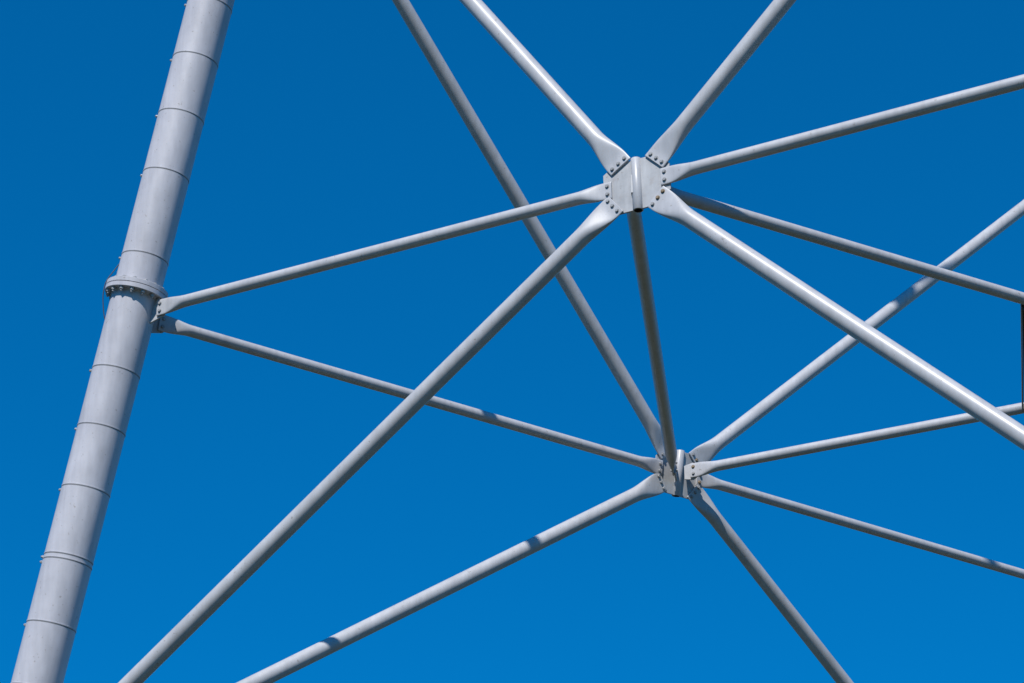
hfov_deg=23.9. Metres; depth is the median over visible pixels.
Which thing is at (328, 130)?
sky
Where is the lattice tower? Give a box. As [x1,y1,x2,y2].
[11,0,1023,682]
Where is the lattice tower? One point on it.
(141, 302)
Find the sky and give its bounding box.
[0,0,1023,682]
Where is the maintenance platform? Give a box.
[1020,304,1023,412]

